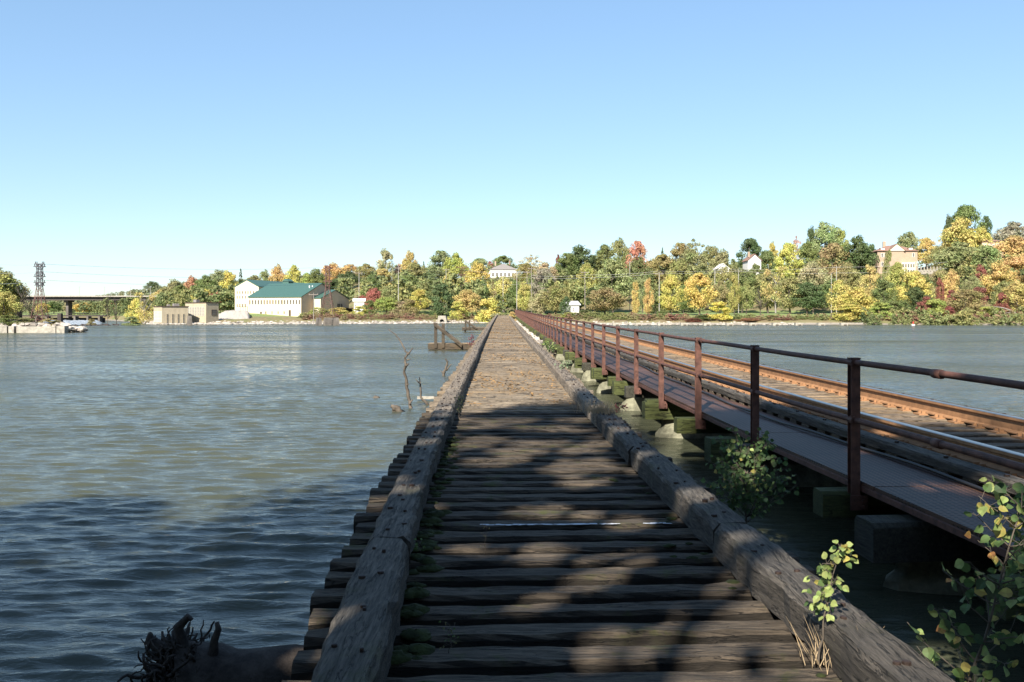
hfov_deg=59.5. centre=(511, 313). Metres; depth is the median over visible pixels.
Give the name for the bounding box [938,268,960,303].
deciduous tree
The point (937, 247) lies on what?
deciduous tree
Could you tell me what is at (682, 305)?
deciduous tree
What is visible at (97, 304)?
deciduous tree
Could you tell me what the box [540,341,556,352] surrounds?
vine
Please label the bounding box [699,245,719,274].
deciduous tree
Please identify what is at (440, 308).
deciduous tree
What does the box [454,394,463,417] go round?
weed
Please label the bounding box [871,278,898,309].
deciduous tree
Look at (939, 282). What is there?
deciduous tree
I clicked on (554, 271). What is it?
deciduous tree
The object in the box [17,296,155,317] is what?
road bridge
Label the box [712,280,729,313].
deciduous tree
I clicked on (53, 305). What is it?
deciduous tree
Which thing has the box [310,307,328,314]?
shrub
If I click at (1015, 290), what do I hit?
deciduous tree
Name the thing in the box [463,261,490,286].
deciduous tree
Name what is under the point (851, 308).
shrub
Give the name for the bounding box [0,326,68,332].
stone wall
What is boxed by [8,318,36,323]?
shrub
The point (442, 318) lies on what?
culvert
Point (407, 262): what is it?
deciduous tree
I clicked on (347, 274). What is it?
deciduous tree
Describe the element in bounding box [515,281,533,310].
deciduous tree
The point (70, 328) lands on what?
rock bank
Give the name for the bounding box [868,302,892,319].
shrub
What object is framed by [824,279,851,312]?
deciduous tree
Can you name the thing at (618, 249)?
deciduous tree
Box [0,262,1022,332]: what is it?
ground
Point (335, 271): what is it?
deciduous tree
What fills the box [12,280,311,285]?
power line
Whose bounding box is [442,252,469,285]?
deciduous tree
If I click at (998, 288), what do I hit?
deciduous tree
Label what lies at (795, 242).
deciduous tree
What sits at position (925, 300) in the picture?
shrub
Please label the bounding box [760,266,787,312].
deciduous tree
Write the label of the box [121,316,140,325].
shrub
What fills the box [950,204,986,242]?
deciduous tree
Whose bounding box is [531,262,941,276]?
power line
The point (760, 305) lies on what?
bare tree
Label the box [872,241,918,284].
mansion
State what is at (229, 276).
deciduous tree
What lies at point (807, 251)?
deciduous tree
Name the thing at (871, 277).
deciduous tree
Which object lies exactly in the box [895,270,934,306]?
deciduous tree
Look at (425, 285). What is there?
deciduous tree
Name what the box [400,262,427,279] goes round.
deciduous tree
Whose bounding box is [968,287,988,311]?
shrub
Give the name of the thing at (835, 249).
deciduous tree
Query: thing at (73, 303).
deciduous tree
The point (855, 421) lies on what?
steel railing
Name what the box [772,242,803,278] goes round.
deciduous tree
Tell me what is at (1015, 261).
deciduous tree
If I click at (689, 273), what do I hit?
power line
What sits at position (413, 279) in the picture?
deciduous tree
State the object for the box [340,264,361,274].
deciduous tree
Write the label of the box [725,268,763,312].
deciduous tree
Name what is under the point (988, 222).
deciduous tree
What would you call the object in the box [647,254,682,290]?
deciduous tree
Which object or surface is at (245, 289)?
mill block
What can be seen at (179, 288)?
deciduous tree
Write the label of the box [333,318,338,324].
concrete pier
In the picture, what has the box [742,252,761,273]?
house
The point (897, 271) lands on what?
deciduous tree
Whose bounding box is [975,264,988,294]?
shrub
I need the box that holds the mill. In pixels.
[247,283,330,315]
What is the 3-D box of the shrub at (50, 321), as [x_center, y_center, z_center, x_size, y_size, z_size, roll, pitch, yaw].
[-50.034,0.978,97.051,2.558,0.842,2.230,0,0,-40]
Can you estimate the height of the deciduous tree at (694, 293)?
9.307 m
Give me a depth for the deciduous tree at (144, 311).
172.09 m
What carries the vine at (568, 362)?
hanging from the timber trestle
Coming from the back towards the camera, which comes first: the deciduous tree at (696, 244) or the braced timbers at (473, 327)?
the deciduous tree at (696, 244)
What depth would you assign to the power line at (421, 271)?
201.44 m
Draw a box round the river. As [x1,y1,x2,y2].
[0,320,1023,681]
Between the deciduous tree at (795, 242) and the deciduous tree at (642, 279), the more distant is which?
the deciduous tree at (795, 242)
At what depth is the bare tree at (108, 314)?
149.99 m
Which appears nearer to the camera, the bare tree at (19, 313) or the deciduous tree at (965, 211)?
the bare tree at (19, 313)
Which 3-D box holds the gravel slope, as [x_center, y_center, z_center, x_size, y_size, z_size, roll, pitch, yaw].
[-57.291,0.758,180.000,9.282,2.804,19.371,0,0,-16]
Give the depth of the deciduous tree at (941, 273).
189.52 m
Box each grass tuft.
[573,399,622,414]
[788,617,883,674]
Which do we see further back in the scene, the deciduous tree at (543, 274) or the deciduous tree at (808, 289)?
the deciduous tree at (543, 274)
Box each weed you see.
[414,538,424,550]
[439,621,458,652]
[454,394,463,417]
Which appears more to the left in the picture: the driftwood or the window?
the window
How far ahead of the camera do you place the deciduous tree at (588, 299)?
194.53 m
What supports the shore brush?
on the ground
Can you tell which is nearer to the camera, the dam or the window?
the window
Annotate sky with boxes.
[0,0,1023,295]
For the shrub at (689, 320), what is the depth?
161.27 m
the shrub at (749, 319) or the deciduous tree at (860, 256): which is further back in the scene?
the deciduous tree at (860, 256)
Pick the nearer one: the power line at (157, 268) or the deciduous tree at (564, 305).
the power line at (157, 268)
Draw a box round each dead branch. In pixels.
[388,329,412,407]
[415,377,428,404]
[441,358,451,375]
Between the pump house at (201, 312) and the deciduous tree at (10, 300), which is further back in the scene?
the pump house at (201, 312)
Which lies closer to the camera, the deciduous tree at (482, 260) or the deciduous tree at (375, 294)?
the deciduous tree at (375, 294)
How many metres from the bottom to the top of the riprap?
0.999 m
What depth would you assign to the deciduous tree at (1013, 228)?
288.14 m
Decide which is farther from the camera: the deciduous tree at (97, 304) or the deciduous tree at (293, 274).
the deciduous tree at (97, 304)
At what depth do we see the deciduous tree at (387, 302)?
195.87 m
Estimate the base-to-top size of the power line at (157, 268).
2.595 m
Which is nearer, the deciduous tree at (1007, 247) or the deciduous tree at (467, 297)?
the deciduous tree at (467, 297)
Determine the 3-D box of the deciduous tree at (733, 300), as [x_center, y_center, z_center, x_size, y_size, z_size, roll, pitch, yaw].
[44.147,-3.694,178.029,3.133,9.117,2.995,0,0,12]
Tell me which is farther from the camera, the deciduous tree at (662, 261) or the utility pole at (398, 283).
the deciduous tree at (662, 261)
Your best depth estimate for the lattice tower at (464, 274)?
231.98 m
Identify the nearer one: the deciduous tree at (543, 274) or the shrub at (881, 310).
the shrub at (881, 310)
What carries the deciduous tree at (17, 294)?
on the ground
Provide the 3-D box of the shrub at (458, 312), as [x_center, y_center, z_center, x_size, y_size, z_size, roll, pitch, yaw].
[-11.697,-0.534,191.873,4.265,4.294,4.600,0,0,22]
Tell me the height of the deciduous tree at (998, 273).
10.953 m
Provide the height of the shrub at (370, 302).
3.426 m
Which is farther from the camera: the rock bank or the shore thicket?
the shore thicket
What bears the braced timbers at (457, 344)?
in the river
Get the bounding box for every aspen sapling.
[801,540,858,667]
[907,475,1023,681]
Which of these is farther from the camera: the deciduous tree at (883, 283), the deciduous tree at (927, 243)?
the deciduous tree at (927, 243)
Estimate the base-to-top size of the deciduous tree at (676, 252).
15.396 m
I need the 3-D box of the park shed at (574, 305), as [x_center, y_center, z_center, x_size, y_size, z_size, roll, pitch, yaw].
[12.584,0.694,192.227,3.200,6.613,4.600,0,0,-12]
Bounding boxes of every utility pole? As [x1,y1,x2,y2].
[309,293,317,324]
[398,266,398,300]
[528,267,534,312]
[655,272,659,310]
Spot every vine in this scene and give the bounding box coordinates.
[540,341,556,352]
[554,359,572,368]
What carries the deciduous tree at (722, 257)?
on the ground
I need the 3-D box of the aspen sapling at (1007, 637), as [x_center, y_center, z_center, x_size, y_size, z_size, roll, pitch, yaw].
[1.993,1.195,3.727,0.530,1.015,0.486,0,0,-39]
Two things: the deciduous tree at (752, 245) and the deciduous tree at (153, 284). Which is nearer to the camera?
the deciduous tree at (752, 245)
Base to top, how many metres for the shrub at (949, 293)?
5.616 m
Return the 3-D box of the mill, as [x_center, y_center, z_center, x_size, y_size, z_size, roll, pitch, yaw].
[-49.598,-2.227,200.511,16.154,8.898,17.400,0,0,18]
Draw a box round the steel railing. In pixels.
[515,309,1023,510]
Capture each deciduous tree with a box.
[0,267,22,307]
[0,271,30,315]
[0,291,22,319]
[35,303,50,312]
[45,301,62,313]
[62,302,81,313]
[72,302,92,314]
[93,302,103,313]
[124,297,147,322]
[134,292,155,323]
[143,281,159,292]
[161,278,180,292]
[172,285,191,298]
[184,275,197,289]
[189,274,218,293]
[207,269,234,286]
[219,270,237,288]
[247,275,260,279]
[258,269,269,280]
[268,263,285,281]
[282,264,302,282]
[297,272,312,282]
[303,268,328,283]
[321,262,345,285]
[324,278,346,293]
[336,271,360,290]
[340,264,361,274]
[354,263,375,281]
[360,273,381,296]
[364,287,384,309]
[371,297,400,312]
[375,268,391,286]
[376,248,394,281]
[379,286,396,311]
[393,263,401,278]
[396,274,423,297]
[400,250,417,270]
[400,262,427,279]
[409,289,431,312]
[413,281,434,309]
[426,250,451,279]
[428,284,453,315]
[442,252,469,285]
[452,289,480,315]
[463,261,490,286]
[469,258,492,275]
[474,281,489,308]
[487,276,511,312]
[492,255,517,268]
[506,281,521,308]
[510,263,536,280]
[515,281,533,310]
[519,254,542,269]
[528,268,555,313]
[528,289,548,315]
[529,262,558,283]
[538,284,571,312]
[555,253,580,281]
[558,296,571,313]
[559,244,597,279]
[572,262,598,309]
[584,287,599,310]
[585,286,628,314]
[591,244,614,272]
[592,256,634,312]
[610,237,631,268]
[624,240,648,268]
[625,257,655,296]
[631,280,639,313]
[633,273,653,312]
[642,278,654,313]
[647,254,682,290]
[657,274,684,313]
[666,258,697,290]
[668,242,689,265]
[676,248,709,274]
[677,284,690,312]
[684,272,719,312]
[686,238,704,264]
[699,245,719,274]
[706,248,737,276]
[711,267,731,300]
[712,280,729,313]
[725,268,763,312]
[726,272,741,313]
[736,238,761,268]
[738,281,755,313]
[745,263,764,304]
[752,270,788,312]
[759,250,778,274]
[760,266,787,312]
[768,241,778,266]
[770,275,807,313]
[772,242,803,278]
[785,282,825,313]
[792,236,800,259]
[793,242,824,277]
[797,260,830,312]
[806,225,820,276]
[807,221,845,264]
[815,242,849,279]
[818,278,845,312]
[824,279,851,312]
[832,262,864,311]
[834,234,879,275]
[835,228,850,254]
[837,286,879,311]
[859,264,878,305]
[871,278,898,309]
[882,248,895,297]
[885,261,908,306]
[895,231,923,262]
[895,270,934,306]
[904,287,932,310]
[917,237,936,268]
[925,245,953,267]
[927,269,955,298]
[929,241,988,277]
[937,216,987,249]
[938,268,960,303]
[942,214,955,245]
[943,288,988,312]
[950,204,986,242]
[962,275,984,303]
[965,245,1002,271]
[974,226,993,247]
[978,260,1019,298]
[980,215,992,239]
[988,281,1012,306]
[991,221,1023,245]
[992,235,1023,261]
[996,281,1023,310]
[1002,255,1023,282]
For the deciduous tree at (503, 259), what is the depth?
328.83 m
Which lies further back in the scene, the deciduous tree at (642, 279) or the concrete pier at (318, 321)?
the deciduous tree at (642, 279)
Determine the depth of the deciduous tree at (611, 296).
182.67 m
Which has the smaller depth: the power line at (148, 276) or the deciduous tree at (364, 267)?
the power line at (148, 276)
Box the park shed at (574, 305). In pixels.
[562,301,580,313]
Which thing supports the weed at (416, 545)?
on the timber trestle
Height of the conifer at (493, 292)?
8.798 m
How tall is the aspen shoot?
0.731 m
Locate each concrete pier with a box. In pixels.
[187,316,191,324]
[315,318,321,324]
[323,318,330,324]
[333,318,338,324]
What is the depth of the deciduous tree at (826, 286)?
204.39 m
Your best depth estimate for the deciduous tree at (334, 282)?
261.59 m
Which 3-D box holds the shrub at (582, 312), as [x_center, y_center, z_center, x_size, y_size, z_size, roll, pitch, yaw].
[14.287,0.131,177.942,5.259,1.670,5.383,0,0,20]
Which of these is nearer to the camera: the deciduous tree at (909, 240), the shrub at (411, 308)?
the shrub at (411, 308)
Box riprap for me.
[516,320,543,347]
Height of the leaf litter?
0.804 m
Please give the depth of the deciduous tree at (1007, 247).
238.22 m
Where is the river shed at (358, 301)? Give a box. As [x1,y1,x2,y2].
[353,298,365,312]
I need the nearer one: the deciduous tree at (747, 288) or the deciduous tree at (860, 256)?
the deciduous tree at (747, 288)
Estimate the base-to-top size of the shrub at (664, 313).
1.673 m
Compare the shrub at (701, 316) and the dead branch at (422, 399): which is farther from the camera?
the shrub at (701, 316)
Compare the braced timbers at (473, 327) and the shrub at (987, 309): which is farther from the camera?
the shrub at (987, 309)
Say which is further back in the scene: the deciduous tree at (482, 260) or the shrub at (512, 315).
the deciduous tree at (482, 260)
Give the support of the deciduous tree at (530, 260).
on the ground
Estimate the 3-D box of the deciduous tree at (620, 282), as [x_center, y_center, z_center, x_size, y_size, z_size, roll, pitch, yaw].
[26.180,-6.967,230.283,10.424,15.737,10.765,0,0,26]
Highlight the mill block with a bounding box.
[234,279,295,310]
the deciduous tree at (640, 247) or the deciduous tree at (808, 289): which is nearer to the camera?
the deciduous tree at (808, 289)
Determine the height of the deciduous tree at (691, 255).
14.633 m
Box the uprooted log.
[117,613,303,681]
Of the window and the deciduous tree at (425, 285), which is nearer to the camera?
the window
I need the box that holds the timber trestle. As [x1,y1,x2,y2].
[282,314,954,681]
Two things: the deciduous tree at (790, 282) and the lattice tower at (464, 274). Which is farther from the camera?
the lattice tower at (464, 274)
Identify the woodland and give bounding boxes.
[22,272,362,311]
[23,244,1023,315]
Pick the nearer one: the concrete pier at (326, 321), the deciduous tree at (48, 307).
the concrete pier at (326, 321)
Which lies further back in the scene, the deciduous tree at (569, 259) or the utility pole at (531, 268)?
the deciduous tree at (569, 259)
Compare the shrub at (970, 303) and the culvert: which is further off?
the culvert
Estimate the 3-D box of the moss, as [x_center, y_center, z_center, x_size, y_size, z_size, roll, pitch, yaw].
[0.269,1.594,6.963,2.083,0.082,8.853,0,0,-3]
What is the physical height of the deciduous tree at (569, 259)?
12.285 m
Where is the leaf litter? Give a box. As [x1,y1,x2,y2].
[462,318,573,405]
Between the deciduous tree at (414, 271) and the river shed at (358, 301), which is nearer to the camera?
the river shed at (358, 301)
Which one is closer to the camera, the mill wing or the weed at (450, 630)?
the weed at (450, 630)
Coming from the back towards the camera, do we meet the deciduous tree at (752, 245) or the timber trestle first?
the deciduous tree at (752, 245)
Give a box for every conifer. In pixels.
[238,268,242,283]
[485,280,500,312]
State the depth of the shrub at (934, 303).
159.13 m
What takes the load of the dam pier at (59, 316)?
in the river
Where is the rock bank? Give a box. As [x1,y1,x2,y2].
[0,322,87,331]
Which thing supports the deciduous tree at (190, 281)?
on the ground
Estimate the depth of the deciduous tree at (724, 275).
254.77 m
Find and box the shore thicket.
[858,305,1023,324]
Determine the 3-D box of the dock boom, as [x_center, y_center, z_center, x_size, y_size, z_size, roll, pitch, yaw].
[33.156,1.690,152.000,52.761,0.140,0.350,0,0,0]
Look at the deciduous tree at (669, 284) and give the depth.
175.30 m
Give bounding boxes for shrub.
[0,315,22,324]
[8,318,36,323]
[39,318,60,324]
[87,319,97,324]
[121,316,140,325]
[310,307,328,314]
[328,307,351,315]
[352,306,367,315]
[362,300,376,313]
[388,301,412,314]
[400,298,421,314]
[448,301,467,319]
[473,297,500,321]
[488,313,504,320]
[509,311,516,320]
[561,312,575,317]
[571,310,591,316]
[649,299,664,312]
[655,311,669,316]
[686,318,701,321]
[693,315,710,319]
[700,426,798,522]
[707,301,732,319]
[736,318,758,320]
[831,304,870,320]
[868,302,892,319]
[886,300,913,317]
[915,301,927,316]
[922,296,931,308]
[926,298,947,315]
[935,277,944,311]
[942,306,954,315]
[945,290,957,311]
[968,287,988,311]
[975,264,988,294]
[976,306,999,314]
[993,292,1012,312]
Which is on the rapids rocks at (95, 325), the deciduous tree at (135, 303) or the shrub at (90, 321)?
the shrub at (90, 321)
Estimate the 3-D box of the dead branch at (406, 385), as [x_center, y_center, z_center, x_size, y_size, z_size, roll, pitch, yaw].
[-2.437,1.356,19.513,0.651,2.019,0.188,0,0,20]
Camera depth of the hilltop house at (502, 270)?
315.00 m
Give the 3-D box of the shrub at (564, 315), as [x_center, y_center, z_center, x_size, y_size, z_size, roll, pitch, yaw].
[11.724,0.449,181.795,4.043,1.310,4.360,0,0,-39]
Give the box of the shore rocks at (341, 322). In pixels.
[145,320,793,324]
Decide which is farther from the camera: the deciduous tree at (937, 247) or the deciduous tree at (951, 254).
the deciduous tree at (937, 247)
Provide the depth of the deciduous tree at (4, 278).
100.84 m
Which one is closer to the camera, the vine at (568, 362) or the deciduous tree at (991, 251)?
the vine at (568, 362)
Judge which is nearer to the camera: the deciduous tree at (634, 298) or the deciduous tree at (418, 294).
the deciduous tree at (634, 298)
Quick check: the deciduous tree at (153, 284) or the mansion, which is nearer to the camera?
the mansion
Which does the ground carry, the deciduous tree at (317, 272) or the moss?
the deciduous tree at (317, 272)
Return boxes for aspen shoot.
[989,485,1023,576]
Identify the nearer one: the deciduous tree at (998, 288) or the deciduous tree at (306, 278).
the deciduous tree at (998, 288)
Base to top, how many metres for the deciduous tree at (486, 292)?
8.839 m
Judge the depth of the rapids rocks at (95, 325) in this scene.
148.26 m
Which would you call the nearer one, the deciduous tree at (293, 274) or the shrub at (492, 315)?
the shrub at (492, 315)
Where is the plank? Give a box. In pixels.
[417,396,434,398]
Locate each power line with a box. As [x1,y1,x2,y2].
[2,264,319,269]
[4,271,317,277]
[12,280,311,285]
[331,274,524,278]
[332,268,525,272]
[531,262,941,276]
[532,268,946,278]
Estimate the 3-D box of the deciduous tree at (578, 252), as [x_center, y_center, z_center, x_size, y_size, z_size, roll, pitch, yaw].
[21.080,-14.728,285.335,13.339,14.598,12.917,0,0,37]
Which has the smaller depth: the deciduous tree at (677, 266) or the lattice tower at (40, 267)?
the lattice tower at (40, 267)
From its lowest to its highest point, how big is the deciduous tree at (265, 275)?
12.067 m
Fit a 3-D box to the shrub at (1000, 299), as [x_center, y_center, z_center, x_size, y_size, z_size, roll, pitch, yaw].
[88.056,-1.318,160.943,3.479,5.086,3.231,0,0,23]
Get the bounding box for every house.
[153,303,188,323]
[184,300,219,322]
[489,261,516,276]
[713,263,729,282]
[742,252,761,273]
[975,240,1005,253]
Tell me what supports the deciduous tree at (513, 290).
on the ground
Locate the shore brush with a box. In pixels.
[298,309,1023,323]
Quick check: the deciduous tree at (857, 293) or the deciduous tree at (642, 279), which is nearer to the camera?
the deciduous tree at (857, 293)
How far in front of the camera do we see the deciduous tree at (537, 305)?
202.13 m
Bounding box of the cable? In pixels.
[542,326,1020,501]
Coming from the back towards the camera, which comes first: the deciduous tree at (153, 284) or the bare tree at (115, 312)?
the deciduous tree at (153, 284)
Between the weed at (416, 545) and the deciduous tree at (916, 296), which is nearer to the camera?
the weed at (416, 545)
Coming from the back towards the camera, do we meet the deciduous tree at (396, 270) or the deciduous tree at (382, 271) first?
the deciduous tree at (396, 270)
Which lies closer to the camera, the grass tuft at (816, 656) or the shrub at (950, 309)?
the grass tuft at (816, 656)
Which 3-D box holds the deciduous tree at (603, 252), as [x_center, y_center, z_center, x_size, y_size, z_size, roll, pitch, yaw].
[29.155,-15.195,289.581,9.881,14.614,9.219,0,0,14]
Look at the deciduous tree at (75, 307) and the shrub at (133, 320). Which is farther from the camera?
the deciduous tree at (75, 307)
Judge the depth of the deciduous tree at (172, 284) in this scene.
298.61 m
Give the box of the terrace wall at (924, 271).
[917,267,940,273]
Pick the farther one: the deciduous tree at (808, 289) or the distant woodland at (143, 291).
the distant woodland at (143, 291)
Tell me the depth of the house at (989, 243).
268.00 m
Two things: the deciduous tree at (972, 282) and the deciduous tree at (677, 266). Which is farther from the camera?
the deciduous tree at (677, 266)
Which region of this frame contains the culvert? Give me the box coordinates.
[437,316,447,322]
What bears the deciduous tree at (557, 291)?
on the ground
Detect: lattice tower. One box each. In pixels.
[30,262,48,322]
[319,265,335,317]
[457,266,468,286]
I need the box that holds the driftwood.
[390,404,404,411]
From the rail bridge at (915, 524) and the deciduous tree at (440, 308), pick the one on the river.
the rail bridge at (915, 524)
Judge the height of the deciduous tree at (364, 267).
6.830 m
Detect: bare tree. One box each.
[15,284,34,317]
[26,293,40,317]
[104,292,112,323]
[113,297,119,323]
[753,288,766,314]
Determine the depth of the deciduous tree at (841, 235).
289.42 m
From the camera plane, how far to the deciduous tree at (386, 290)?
220.63 m
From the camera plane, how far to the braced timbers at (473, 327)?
95.83 m
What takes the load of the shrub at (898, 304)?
on the ground
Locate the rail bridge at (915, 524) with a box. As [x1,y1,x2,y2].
[514,314,1023,620]
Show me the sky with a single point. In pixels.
(183, 139)
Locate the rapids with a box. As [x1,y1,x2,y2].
[43,320,101,324]
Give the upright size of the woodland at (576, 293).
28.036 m
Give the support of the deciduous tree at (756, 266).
on the ground
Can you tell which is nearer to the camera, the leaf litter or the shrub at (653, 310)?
the leaf litter
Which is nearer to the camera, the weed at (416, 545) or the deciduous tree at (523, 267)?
the weed at (416, 545)
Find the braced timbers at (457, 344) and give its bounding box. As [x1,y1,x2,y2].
[428,322,472,349]
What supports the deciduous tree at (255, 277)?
on the ground
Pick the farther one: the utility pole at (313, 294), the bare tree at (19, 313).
the utility pole at (313, 294)
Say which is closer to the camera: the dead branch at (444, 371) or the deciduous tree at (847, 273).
the dead branch at (444, 371)
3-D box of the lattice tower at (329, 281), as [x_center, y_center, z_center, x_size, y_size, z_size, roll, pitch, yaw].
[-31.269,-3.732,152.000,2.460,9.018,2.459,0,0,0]
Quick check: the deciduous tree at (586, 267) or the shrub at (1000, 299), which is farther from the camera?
the deciduous tree at (586, 267)
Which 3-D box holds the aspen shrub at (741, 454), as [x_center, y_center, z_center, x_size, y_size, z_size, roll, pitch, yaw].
[1.905,1.284,7.179,0.758,0.774,0.899,0,0,0]
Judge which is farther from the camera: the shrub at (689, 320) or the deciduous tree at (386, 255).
the deciduous tree at (386, 255)
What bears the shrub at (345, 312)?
on the ground
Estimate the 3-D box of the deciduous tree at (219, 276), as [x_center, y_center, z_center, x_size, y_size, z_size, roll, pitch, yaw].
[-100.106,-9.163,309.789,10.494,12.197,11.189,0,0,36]
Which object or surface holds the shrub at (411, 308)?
on the ground
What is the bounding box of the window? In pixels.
[211,310,216,314]
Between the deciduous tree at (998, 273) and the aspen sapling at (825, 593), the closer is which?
the aspen sapling at (825, 593)
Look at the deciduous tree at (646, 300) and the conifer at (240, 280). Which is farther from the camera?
the conifer at (240, 280)
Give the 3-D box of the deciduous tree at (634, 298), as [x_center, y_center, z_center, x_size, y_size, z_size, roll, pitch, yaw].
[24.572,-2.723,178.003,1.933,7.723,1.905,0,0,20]
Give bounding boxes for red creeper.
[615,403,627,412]
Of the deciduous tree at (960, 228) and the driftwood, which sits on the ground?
the deciduous tree at (960, 228)
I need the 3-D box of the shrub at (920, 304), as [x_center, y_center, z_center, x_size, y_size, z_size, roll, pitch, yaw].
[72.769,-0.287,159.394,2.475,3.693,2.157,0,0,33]
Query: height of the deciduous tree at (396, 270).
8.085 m
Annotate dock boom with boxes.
[574,323,862,323]
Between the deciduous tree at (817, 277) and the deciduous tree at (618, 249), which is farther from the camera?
the deciduous tree at (618, 249)
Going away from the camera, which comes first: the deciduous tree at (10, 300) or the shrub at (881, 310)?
the deciduous tree at (10, 300)
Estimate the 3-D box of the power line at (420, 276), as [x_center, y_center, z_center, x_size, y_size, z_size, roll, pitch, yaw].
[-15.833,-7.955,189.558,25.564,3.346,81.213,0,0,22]
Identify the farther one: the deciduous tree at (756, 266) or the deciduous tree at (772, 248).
the deciduous tree at (772, 248)
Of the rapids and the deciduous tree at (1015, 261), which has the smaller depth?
the rapids
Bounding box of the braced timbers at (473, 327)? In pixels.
[462,320,484,331]
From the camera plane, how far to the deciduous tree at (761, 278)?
223.98 m
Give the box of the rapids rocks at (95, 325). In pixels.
[71,324,119,325]
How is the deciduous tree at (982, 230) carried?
on the ground
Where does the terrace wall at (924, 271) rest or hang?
on the ground
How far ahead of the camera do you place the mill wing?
199.46 m
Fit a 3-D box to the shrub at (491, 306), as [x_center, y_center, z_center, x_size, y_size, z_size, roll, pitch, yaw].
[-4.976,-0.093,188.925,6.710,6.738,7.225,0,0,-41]
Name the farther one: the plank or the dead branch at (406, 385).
the plank
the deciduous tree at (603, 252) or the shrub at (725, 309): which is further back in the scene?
the deciduous tree at (603, 252)
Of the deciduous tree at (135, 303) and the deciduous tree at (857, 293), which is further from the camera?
the deciduous tree at (135, 303)
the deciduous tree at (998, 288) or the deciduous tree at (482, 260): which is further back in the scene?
the deciduous tree at (482, 260)
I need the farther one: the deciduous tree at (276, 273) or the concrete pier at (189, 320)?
the deciduous tree at (276, 273)
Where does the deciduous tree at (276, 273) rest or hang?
on the ground
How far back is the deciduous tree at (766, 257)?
273.98 m
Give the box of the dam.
[15,313,106,322]
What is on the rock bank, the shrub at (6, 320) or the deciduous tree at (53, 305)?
the shrub at (6, 320)
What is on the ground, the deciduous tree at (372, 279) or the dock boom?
the deciduous tree at (372, 279)
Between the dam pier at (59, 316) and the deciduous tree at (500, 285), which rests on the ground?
the deciduous tree at (500, 285)
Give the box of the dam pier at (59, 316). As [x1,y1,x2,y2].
[57,313,62,321]
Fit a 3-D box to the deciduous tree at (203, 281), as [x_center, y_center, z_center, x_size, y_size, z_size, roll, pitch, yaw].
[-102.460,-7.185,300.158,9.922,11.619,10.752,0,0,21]
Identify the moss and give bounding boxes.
[391,437,826,681]
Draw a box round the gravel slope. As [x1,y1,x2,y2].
[219,310,249,319]
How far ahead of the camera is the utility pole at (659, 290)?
179.97 m
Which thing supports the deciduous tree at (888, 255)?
on the ground
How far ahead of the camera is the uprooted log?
4.90 m
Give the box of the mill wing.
[314,290,352,312]
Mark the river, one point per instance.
(156, 480)
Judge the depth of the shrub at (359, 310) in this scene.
189.30 m
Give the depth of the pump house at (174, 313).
164.58 m
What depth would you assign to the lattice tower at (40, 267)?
97.86 m
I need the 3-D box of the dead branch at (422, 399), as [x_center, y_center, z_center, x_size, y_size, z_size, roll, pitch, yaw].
[-1.978,1.795,20.020,0.401,0.740,0.120,0,0,15]
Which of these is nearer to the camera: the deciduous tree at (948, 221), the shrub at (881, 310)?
the shrub at (881, 310)
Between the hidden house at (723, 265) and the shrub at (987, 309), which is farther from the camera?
the hidden house at (723, 265)
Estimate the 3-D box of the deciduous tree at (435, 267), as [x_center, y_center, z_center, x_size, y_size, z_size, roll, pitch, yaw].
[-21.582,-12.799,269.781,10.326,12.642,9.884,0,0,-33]
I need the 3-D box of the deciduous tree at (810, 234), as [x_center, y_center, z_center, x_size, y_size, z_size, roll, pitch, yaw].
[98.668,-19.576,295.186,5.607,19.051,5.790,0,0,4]
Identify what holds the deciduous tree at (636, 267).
on the ground
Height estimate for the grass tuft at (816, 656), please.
0.214 m
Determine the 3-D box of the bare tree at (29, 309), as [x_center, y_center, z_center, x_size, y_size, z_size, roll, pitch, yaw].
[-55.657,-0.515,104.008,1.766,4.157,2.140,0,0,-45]
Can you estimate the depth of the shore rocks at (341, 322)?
169.42 m
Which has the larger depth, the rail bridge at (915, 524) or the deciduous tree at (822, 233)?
the deciduous tree at (822, 233)
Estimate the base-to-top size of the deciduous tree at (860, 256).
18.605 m
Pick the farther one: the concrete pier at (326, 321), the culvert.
the culvert

